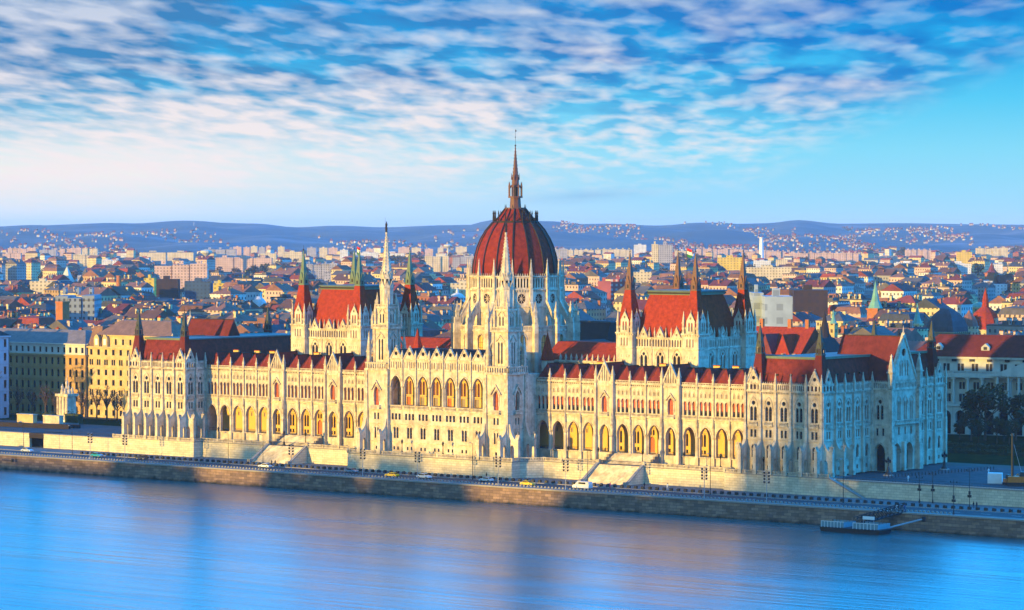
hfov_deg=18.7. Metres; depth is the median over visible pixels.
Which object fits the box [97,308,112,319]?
city house
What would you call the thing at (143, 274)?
city house
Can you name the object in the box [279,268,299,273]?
city house
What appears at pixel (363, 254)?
apartment block
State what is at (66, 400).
stone monument
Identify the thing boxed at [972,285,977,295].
city house
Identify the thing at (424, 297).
city house
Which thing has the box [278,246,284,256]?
apartment block
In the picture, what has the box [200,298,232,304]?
city house
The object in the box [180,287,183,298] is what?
city house
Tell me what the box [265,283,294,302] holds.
city house
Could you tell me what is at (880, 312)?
city house
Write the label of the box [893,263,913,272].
city house
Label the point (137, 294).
city house
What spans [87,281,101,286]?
city house
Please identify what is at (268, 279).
city house
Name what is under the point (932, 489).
street lamp
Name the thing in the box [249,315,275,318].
city house
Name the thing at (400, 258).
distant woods
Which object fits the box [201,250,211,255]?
water tower
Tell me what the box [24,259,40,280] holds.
city house
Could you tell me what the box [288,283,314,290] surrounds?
city house
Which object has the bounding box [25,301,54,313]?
city house
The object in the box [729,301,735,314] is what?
city house
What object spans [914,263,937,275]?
city house
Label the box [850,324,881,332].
city house
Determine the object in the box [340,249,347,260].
apartment block
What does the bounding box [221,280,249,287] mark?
city house
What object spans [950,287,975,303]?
city house
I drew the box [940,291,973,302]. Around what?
city house
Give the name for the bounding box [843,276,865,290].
city house
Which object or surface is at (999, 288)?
apartment block
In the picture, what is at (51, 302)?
city house
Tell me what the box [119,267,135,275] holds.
city house
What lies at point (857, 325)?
city house
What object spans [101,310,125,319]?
city house
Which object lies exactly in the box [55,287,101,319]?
apartment block
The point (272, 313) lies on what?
city house
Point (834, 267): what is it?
city house
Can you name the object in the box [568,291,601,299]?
city house
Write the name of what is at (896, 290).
city house
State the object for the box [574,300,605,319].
city house
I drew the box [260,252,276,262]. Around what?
apartment block
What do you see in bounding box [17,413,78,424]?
podium
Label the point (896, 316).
city house
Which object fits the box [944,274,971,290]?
city house
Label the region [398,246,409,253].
apartment block
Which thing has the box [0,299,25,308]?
city house
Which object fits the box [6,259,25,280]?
city house
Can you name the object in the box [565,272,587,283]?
city house
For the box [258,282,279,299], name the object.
city house
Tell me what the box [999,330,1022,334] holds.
city house
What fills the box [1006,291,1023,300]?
city house
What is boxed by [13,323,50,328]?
city house
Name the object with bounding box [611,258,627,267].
city house
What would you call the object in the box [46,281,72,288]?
city house
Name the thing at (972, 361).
arcaded building
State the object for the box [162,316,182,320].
city house
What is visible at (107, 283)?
city house
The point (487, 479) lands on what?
car
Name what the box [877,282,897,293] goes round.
city house
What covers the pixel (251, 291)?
city house
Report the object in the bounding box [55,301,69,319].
brick chimney
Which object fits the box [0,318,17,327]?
city house
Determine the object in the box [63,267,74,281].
pyramid roof house
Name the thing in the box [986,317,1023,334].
city house
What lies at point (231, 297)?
city house
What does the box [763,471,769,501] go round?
floodlight mast
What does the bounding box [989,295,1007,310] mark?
city house
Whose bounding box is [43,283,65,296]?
city house
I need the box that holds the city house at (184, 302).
[178,300,192,306]
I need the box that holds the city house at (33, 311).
[21,308,55,316]
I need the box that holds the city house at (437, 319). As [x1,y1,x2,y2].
[422,312,442,327]
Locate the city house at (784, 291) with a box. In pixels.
[779,287,798,294]
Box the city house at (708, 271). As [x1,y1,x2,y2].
[698,268,715,274]
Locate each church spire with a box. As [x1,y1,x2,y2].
[821,311,831,337]
[828,310,837,337]
[866,281,884,318]
[913,303,923,326]
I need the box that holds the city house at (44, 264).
[38,261,53,273]
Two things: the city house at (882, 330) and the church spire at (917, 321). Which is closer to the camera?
the city house at (882, 330)
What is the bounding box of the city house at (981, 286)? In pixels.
[973,281,995,301]
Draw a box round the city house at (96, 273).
[82,269,108,280]
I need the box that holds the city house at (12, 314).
[1,311,20,318]
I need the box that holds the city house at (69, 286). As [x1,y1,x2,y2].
[60,284,88,294]
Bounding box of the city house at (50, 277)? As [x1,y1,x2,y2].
[45,274,69,280]
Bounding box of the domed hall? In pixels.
[252,296,265,306]
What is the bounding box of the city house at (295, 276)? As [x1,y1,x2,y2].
[290,273,314,280]
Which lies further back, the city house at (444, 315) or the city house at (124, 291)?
the city house at (124, 291)
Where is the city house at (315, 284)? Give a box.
[309,281,323,288]
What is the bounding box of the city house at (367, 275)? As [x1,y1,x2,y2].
[363,272,375,280]
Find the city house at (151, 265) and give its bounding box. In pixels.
[146,263,155,271]
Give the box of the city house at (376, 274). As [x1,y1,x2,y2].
[372,268,394,277]
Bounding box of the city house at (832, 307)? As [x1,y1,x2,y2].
[828,304,848,314]
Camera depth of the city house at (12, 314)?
1551.66 m
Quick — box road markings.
[13,450,1012,513]
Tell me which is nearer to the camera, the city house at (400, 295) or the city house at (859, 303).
the city house at (859, 303)
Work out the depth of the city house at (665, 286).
2227.80 m
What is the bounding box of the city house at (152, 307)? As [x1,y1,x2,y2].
[125,305,176,315]
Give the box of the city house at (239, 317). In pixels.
[214,310,256,325]
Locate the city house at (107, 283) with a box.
[101,277,127,286]
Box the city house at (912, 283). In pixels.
[900,281,920,286]
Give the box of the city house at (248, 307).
[232,302,262,312]
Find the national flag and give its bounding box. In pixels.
[686,248,691,289]
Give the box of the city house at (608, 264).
[595,259,615,269]
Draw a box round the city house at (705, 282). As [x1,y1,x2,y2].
[687,278,713,288]
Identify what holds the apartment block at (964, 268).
on the ground at (169, 263)
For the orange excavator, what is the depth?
833.71 m
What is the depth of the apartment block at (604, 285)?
2293.41 m
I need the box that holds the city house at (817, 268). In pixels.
[806,264,823,272]
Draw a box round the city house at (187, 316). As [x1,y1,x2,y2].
[174,315,196,320]
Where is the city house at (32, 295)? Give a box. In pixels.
[20,294,44,297]
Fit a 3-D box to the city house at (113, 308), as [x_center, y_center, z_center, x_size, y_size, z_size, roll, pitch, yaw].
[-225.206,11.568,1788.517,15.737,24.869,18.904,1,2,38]
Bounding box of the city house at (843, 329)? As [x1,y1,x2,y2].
[828,325,854,337]
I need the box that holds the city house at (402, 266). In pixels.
[393,263,417,270]
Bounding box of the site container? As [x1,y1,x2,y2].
[987,472,1002,483]
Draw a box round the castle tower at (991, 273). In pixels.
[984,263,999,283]
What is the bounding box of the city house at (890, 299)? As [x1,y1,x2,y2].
[866,295,893,304]
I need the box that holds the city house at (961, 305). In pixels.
[942,296,972,316]
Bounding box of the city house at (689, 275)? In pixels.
[683,272,703,278]
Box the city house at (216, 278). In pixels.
[206,275,232,282]
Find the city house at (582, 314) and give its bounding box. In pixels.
[578,309,594,319]
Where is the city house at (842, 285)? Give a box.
[830,279,853,293]
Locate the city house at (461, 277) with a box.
[454,274,465,282]
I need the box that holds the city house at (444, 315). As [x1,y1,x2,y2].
[428,309,452,325]
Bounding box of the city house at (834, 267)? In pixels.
[824,263,842,272]
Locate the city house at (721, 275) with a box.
[711,271,729,278]
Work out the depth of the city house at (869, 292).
2477.52 m
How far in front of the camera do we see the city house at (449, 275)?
3242.54 m
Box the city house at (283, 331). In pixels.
[276,330,290,332]
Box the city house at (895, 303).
[887,302,910,311]
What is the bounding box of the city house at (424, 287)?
[403,282,437,294]
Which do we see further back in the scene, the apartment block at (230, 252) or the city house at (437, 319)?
the apartment block at (230, 252)
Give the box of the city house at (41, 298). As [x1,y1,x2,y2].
[28,297,54,305]
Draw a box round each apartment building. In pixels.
[0,325,92,416]
[0,331,10,417]
[86,315,181,418]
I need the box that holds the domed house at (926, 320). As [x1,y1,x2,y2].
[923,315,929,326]
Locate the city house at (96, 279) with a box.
[85,276,108,282]
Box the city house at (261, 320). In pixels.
[242,314,290,323]
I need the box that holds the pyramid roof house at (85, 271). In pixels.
[78,268,87,281]
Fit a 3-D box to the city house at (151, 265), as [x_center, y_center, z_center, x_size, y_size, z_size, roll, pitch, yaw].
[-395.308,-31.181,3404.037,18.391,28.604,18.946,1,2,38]
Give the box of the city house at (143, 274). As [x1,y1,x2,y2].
[136,271,160,278]
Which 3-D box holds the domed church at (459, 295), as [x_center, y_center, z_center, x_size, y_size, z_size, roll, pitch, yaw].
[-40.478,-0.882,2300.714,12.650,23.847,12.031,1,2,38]
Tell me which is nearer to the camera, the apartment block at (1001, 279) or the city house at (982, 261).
the apartment block at (1001, 279)
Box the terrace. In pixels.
[194,439,851,478]
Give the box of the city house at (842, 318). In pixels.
[816,310,861,332]
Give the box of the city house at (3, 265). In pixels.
[0,260,7,279]
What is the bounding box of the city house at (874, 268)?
[858,265,877,272]
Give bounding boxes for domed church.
[451,288,465,301]
[973,288,997,334]
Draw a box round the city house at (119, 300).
[102,298,136,308]
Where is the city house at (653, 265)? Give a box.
[640,260,659,270]
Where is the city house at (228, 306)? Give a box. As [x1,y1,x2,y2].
[202,301,243,314]
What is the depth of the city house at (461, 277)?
2748.32 m
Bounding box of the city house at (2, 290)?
[0,287,13,295]
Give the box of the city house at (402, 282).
[392,278,420,286]
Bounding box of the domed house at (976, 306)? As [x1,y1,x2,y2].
[972,302,981,314]
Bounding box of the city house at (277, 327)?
[262,323,290,332]
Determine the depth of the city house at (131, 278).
2611.32 m
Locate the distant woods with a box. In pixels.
[56,246,1023,292]
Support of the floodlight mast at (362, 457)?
on the pavement at (528, 487)
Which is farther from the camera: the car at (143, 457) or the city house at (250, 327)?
the city house at (250, 327)
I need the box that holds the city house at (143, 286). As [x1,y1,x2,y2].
[126,281,153,291]
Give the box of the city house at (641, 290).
[623,285,654,296]
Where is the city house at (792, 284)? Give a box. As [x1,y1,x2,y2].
[780,281,799,286]
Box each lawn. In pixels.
[0,414,121,425]
[947,434,1023,465]
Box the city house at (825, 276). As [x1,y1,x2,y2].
[820,272,840,279]
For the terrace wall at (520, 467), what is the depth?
925.53 m
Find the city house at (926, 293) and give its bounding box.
[913,289,943,299]
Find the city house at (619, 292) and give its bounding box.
[614,286,624,299]
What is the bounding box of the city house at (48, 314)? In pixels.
[32,312,55,320]
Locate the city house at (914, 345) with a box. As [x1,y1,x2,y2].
[907,341,926,350]
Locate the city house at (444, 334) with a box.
[435,331,450,336]
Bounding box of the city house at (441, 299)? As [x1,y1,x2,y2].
[424,295,463,305]
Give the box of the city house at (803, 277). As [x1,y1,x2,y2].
[793,274,813,280]
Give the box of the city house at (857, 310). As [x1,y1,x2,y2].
[835,304,868,317]
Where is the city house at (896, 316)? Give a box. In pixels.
[877,310,927,325]
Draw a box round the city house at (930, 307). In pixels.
[911,298,950,317]
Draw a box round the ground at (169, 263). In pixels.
[7,250,1023,474]
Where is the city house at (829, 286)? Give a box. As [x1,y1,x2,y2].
[802,280,835,294]
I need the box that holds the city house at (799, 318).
[793,311,815,327]
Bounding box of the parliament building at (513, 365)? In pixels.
[121,129,947,477]
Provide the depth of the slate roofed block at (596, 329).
1072.42 m
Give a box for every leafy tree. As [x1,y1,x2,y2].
[953,422,966,438]
[956,409,985,440]
[959,382,1010,440]
[968,420,988,442]
[986,416,1005,443]
[995,418,1022,443]
[1000,393,1023,439]
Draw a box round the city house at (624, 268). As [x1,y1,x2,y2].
[615,267,637,274]
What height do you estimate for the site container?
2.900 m
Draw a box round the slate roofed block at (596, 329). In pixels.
[580,320,615,341]
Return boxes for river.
[0,469,1023,609]
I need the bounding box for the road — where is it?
[0,449,1023,517]
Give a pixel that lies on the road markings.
(505, 481)
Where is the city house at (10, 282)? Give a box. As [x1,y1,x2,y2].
[2,280,26,286]
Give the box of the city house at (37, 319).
[13,314,54,325]
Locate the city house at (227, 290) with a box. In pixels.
[209,286,246,300]
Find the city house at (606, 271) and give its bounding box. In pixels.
[592,268,610,274]
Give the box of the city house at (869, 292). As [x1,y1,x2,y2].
[864,290,872,294]
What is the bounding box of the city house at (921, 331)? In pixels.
[884,319,927,338]
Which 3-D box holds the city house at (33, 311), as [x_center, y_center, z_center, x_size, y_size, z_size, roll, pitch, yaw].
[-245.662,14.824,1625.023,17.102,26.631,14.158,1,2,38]
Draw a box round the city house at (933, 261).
[923,259,941,264]
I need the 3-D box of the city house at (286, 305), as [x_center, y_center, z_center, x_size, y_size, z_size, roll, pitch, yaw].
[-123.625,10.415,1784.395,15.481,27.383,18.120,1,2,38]
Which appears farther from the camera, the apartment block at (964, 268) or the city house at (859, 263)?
the apartment block at (964, 268)
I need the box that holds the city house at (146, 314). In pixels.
[127,308,171,319]
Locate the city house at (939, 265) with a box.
[934,262,953,269]
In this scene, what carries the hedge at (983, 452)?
on the lawn at (979, 458)
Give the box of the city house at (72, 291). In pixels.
[62,286,87,296]
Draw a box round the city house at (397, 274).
[391,270,406,280]
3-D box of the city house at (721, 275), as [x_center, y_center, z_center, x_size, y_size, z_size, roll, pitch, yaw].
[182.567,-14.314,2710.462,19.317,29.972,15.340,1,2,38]
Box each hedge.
[39,411,56,417]
[64,409,83,423]
[947,441,1023,450]
[947,447,1023,456]
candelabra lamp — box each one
[883,457,892,475]
[939,451,948,469]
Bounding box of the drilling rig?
[1006,433,1023,486]
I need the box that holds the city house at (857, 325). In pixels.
[838,324,864,328]
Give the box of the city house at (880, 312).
[873,309,906,317]
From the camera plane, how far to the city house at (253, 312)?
1754.17 m
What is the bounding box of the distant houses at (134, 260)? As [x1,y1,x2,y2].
[0,246,1023,354]
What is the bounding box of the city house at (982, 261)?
[972,257,989,272]
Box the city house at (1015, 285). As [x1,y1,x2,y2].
[1010,276,1023,292]
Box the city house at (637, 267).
[632,264,646,271]
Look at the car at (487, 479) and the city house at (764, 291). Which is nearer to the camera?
the car at (487, 479)
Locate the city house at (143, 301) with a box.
[134,300,155,303]
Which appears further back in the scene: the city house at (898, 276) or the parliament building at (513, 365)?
the city house at (898, 276)
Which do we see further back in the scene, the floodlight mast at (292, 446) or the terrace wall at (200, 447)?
the terrace wall at (200, 447)
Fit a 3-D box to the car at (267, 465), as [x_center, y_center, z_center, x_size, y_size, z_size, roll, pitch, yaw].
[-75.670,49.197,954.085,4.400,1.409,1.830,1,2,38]
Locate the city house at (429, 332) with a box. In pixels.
[423,327,445,336]
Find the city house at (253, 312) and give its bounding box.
[245,310,260,314]
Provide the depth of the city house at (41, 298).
1961.25 m
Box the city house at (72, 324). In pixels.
[49,319,87,329]
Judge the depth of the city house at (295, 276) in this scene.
2630.15 m
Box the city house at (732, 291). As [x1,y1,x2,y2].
[723,288,750,297]
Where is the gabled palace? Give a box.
[756,318,839,354]
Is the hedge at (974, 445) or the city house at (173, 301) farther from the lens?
the city house at (173, 301)
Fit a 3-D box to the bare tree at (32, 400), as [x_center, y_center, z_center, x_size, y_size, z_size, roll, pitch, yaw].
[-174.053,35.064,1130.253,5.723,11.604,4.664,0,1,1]
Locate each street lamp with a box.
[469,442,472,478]
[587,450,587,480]
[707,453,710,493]
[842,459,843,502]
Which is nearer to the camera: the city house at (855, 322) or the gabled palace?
the gabled palace
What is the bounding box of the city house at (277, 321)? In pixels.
[271,319,290,328]
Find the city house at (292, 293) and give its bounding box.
[287,290,297,296]
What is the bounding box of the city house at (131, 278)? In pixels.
[121,274,143,283]
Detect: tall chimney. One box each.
[116,275,121,285]
[759,237,763,257]
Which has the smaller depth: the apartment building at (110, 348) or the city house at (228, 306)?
the apartment building at (110, 348)
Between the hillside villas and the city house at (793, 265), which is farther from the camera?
the hillside villas
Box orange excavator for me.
[1002,474,1018,484]
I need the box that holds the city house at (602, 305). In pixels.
[578,297,608,316]
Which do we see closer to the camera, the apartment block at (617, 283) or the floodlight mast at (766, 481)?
the floodlight mast at (766, 481)
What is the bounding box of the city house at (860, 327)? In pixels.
[839,326,867,337]
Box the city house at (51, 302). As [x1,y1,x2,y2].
[29,300,54,306]
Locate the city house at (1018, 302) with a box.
[1014,300,1023,305]
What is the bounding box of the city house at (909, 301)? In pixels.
[889,294,921,308]
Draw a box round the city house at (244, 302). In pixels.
[232,300,259,307]
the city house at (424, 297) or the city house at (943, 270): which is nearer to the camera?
the city house at (424, 297)
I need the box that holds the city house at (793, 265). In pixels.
[784,263,802,266]
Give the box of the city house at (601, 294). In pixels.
[580,285,606,304]
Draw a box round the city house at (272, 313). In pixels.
[262,312,289,314]
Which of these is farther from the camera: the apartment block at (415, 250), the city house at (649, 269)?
the apartment block at (415, 250)
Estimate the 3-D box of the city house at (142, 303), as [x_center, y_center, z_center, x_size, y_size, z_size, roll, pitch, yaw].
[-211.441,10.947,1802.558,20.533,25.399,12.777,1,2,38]
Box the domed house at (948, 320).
[926,308,970,336]
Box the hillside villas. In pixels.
[0,220,1023,254]
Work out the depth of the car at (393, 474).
918.62 m
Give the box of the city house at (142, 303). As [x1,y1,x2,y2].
[134,302,155,305]
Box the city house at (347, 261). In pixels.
[341,258,357,265]
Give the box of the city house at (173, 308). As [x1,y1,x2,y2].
[156,303,179,314]
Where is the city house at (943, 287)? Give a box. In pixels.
[927,282,961,290]
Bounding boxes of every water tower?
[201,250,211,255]
[444,244,451,255]
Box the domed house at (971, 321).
[963,310,978,333]
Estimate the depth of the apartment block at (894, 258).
5922.01 m
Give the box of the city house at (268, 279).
[263,276,290,282]
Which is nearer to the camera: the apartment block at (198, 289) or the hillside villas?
the apartment block at (198, 289)
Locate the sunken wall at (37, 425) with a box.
[0,422,80,428]
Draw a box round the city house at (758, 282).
[735,278,766,291]
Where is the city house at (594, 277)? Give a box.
[584,270,607,285]
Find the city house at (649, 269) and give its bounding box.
[642,264,651,271]
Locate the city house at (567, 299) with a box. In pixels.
[565,296,579,304]
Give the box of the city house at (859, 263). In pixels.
[852,261,870,266]
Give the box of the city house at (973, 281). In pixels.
[964,276,978,284]
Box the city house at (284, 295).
[270,292,293,300]
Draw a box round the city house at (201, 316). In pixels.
[182,313,210,317]
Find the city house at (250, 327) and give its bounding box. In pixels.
[237,323,272,332]
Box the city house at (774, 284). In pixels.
[767,280,782,287]
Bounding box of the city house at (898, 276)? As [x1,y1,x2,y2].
[889,272,909,281]
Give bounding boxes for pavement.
[0,445,1023,512]
[0,453,1020,518]
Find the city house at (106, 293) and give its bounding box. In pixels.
[77,287,117,301]
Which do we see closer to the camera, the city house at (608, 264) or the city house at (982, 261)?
the city house at (608, 264)
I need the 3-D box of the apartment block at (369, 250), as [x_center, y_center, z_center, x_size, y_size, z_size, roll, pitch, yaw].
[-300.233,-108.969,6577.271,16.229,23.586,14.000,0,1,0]
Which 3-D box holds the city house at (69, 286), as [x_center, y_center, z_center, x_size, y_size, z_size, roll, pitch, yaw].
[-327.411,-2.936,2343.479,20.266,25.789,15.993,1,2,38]
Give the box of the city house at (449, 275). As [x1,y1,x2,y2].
[444,272,460,276]
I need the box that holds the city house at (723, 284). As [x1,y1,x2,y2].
[708,279,737,289]
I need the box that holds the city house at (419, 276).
[400,274,423,279]
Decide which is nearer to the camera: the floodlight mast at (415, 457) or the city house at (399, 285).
the floodlight mast at (415, 457)
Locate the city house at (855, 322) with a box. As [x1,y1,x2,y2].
[847,320,877,324]
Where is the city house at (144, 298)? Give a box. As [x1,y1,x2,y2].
[130,295,159,300]
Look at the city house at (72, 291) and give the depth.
2254.01 m
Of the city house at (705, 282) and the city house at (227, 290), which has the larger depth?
the city house at (705, 282)
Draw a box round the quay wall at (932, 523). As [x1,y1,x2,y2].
[0,454,1023,538]
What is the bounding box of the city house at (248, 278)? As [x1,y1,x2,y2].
[235,274,261,280]
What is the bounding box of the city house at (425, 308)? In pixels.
[419,304,430,312]
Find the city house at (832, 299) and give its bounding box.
[828,295,849,307]
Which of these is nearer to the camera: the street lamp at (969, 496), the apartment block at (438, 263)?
the street lamp at (969, 496)
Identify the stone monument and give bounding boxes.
[55,375,78,421]
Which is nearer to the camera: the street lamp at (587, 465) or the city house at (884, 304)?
the street lamp at (587, 465)
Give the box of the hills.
[0,220,1023,256]
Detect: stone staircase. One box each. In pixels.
[247,433,322,464]
[578,451,658,485]
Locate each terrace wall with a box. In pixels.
[112,433,265,458]
[307,443,595,479]
[644,462,864,497]
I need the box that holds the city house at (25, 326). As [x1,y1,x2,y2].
[18,325,49,328]
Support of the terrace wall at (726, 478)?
on the pavement at (653, 486)
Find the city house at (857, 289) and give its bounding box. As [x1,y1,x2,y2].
[852,283,864,293]
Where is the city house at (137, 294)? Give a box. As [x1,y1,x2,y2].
[129,293,150,297]
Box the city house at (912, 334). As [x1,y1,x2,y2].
[887,328,924,340]
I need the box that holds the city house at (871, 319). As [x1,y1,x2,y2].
[867,316,879,321]
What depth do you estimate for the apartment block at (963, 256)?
4792.68 m
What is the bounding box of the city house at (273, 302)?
[262,299,285,312]
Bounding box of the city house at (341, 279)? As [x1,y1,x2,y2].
[335,274,364,283]
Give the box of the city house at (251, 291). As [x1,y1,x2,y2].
[232,284,259,300]
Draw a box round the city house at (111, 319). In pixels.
[101,315,127,325]
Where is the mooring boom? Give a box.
[887,517,924,528]
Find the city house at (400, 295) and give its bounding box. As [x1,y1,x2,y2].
[393,292,403,296]
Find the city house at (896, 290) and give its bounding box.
[881,283,916,298]
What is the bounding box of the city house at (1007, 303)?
[1001,296,1023,307]
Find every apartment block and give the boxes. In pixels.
[0,251,21,259]
[8,247,36,254]
[29,278,52,293]
[39,248,56,255]
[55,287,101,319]
[60,247,81,255]
[73,253,99,265]
[83,247,97,254]
[102,258,152,264]
[139,251,194,260]
[144,274,155,295]
[154,261,208,288]
[156,276,179,298]
[184,278,213,299]
[205,247,235,256]
[213,280,223,291]
[215,255,272,271]
[233,246,241,255]
[243,246,249,255]
[251,245,257,252]
[259,246,264,253]
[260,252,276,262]
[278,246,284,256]
[283,251,301,261]
[306,262,337,279]
[307,247,316,257]
[319,247,327,258]
[324,269,366,280]
[328,247,337,254]
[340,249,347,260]
[355,252,404,257]
[366,248,373,252]
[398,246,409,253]
[412,247,420,253]
[425,248,432,255]
[425,253,448,271]
[429,274,459,279]
[450,280,465,299]
[453,254,473,269]
[456,246,466,254]
[555,247,566,258]
[559,249,593,255]
[595,248,631,256]
[598,277,610,300]
[611,275,625,301]
[634,244,645,253]
[634,269,651,282]
[652,241,657,261]
[658,242,672,262]
[675,250,686,256]
[696,247,716,256]
[717,255,741,269]
[718,248,743,254]
[745,250,785,258]
[749,284,763,325]
[753,260,770,266]
[761,288,792,326]
[776,259,790,265]
[789,251,858,262]
[789,285,827,317]
[874,255,897,262]
[894,261,971,274]
[905,249,931,259]
[955,262,1002,272]
[956,250,971,263]
[975,247,1007,258]
[984,281,1006,296]
[997,274,1013,283]
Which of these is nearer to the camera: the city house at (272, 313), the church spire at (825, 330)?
the church spire at (825, 330)
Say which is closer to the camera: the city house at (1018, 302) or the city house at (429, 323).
the city house at (429, 323)
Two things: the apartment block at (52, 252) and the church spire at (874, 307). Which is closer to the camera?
the church spire at (874, 307)
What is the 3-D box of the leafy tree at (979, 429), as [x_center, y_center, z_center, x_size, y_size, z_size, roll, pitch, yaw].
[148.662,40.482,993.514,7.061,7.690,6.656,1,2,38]
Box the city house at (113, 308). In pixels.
[103,303,133,313]
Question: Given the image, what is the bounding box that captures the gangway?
[854,503,905,523]
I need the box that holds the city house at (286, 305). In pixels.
[276,299,295,312]
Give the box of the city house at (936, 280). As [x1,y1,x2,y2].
[922,277,953,286]
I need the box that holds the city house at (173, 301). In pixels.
[154,298,180,304]
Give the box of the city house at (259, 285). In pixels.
[255,283,268,288]
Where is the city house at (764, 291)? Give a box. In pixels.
[761,288,771,294]
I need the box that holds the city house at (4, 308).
[0,303,14,310]
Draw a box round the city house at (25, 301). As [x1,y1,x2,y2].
[18,297,36,305]
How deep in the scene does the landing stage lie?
795.18 m
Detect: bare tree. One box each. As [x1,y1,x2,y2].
[10,384,24,412]
[25,386,38,413]
[38,384,50,412]
[49,390,56,412]
[76,388,88,412]
[90,387,101,419]
[99,384,111,420]
[108,390,125,420]
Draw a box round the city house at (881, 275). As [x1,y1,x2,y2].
[873,269,897,287]
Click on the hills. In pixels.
(242, 235)
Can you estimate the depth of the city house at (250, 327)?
1424.56 m
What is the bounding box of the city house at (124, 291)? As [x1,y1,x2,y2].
[109,286,138,297]
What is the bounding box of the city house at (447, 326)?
[442,323,450,330]
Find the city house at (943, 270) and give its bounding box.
[937,267,960,274]
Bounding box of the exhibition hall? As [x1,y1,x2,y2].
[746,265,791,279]
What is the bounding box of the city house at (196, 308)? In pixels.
[178,302,215,315]
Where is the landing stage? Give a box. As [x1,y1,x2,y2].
[819,516,891,534]
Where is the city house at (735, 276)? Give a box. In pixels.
[727,273,756,279]
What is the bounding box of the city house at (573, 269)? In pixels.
[566,266,589,273]
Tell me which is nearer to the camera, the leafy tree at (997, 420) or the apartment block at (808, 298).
the leafy tree at (997, 420)
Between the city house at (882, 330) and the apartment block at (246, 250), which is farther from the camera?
the apartment block at (246, 250)
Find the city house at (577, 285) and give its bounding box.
[565,279,591,290]
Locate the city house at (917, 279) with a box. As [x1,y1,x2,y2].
[902,276,925,284]
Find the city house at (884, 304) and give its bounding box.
[880,301,908,310]
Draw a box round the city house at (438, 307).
[427,303,459,311]
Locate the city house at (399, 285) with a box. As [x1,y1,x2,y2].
[394,283,404,289]
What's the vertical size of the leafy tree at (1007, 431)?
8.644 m
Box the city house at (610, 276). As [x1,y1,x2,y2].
[605,272,635,282]
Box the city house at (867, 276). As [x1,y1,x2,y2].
[859,271,874,281]
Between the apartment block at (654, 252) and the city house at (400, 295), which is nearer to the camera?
the city house at (400, 295)
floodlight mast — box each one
[122,435,127,460]
[288,444,293,471]
[360,448,365,476]
[414,452,419,479]
[495,456,500,484]
[563,460,568,489]
[701,468,707,497]
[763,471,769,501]
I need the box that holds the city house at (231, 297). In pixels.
[220,295,240,299]
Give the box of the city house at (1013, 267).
[1008,262,1023,274]
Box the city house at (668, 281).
[663,279,683,284]
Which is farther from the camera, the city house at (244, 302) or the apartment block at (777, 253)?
the apartment block at (777, 253)
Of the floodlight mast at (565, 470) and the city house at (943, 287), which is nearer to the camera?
the floodlight mast at (565, 470)
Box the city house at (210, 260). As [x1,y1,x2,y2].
[196,256,215,269]
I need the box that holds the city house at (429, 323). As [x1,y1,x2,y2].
[422,319,441,328]
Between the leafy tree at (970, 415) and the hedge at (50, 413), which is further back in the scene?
the hedge at (50, 413)
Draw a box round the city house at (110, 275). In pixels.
[104,272,126,278]
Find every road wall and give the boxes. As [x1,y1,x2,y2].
[0,428,112,451]
[835,475,1023,507]
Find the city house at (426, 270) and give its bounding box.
[413,267,433,273]
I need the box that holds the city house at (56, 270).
[43,266,65,277]
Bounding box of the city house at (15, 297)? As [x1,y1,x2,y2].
[0,295,19,300]
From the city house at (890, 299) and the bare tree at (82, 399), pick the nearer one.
the bare tree at (82, 399)
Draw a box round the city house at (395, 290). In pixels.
[393,288,400,293]
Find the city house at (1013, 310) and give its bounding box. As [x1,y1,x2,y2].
[997,304,1023,322]
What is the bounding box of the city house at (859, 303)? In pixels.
[852,302,869,305]
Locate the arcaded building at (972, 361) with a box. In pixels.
[916,334,1023,435]
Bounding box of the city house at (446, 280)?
[435,277,457,284]
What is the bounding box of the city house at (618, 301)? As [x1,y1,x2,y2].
[613,294,648,311]
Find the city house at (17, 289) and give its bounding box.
[5,284,35,294]
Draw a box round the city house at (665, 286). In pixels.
[655,283,689,289]
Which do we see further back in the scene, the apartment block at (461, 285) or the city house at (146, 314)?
the apartment block at (461, 285)
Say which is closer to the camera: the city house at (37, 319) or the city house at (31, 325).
the city house at (31, 325)
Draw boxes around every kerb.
[1,449,1023,513]
[37,455,1023,518]
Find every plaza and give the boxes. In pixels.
[0,420,121,436]
[835,464,1023,489]
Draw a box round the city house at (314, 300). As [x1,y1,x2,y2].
[289,297,317,303]
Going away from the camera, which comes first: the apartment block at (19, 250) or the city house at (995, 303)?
the city house at (995, 303)
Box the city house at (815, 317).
[802,311,821,319]
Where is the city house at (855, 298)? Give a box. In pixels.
[839,293,871,303]
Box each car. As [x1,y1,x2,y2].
[21,448,33,451]
[90,453,103,456]
[135,455,148,459]
[258,463,271,467]
[344,468,358,472]
[384,472,398,476]
[416,473,431,478]
[479,477,493,481]
[520,480,535,485]
[572,481,592,488]
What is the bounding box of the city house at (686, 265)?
[675,262,693,270]
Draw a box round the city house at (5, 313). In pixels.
[0,310,22,317]
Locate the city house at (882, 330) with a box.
[853,326,895,334]
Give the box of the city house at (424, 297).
[417,290,447,301]

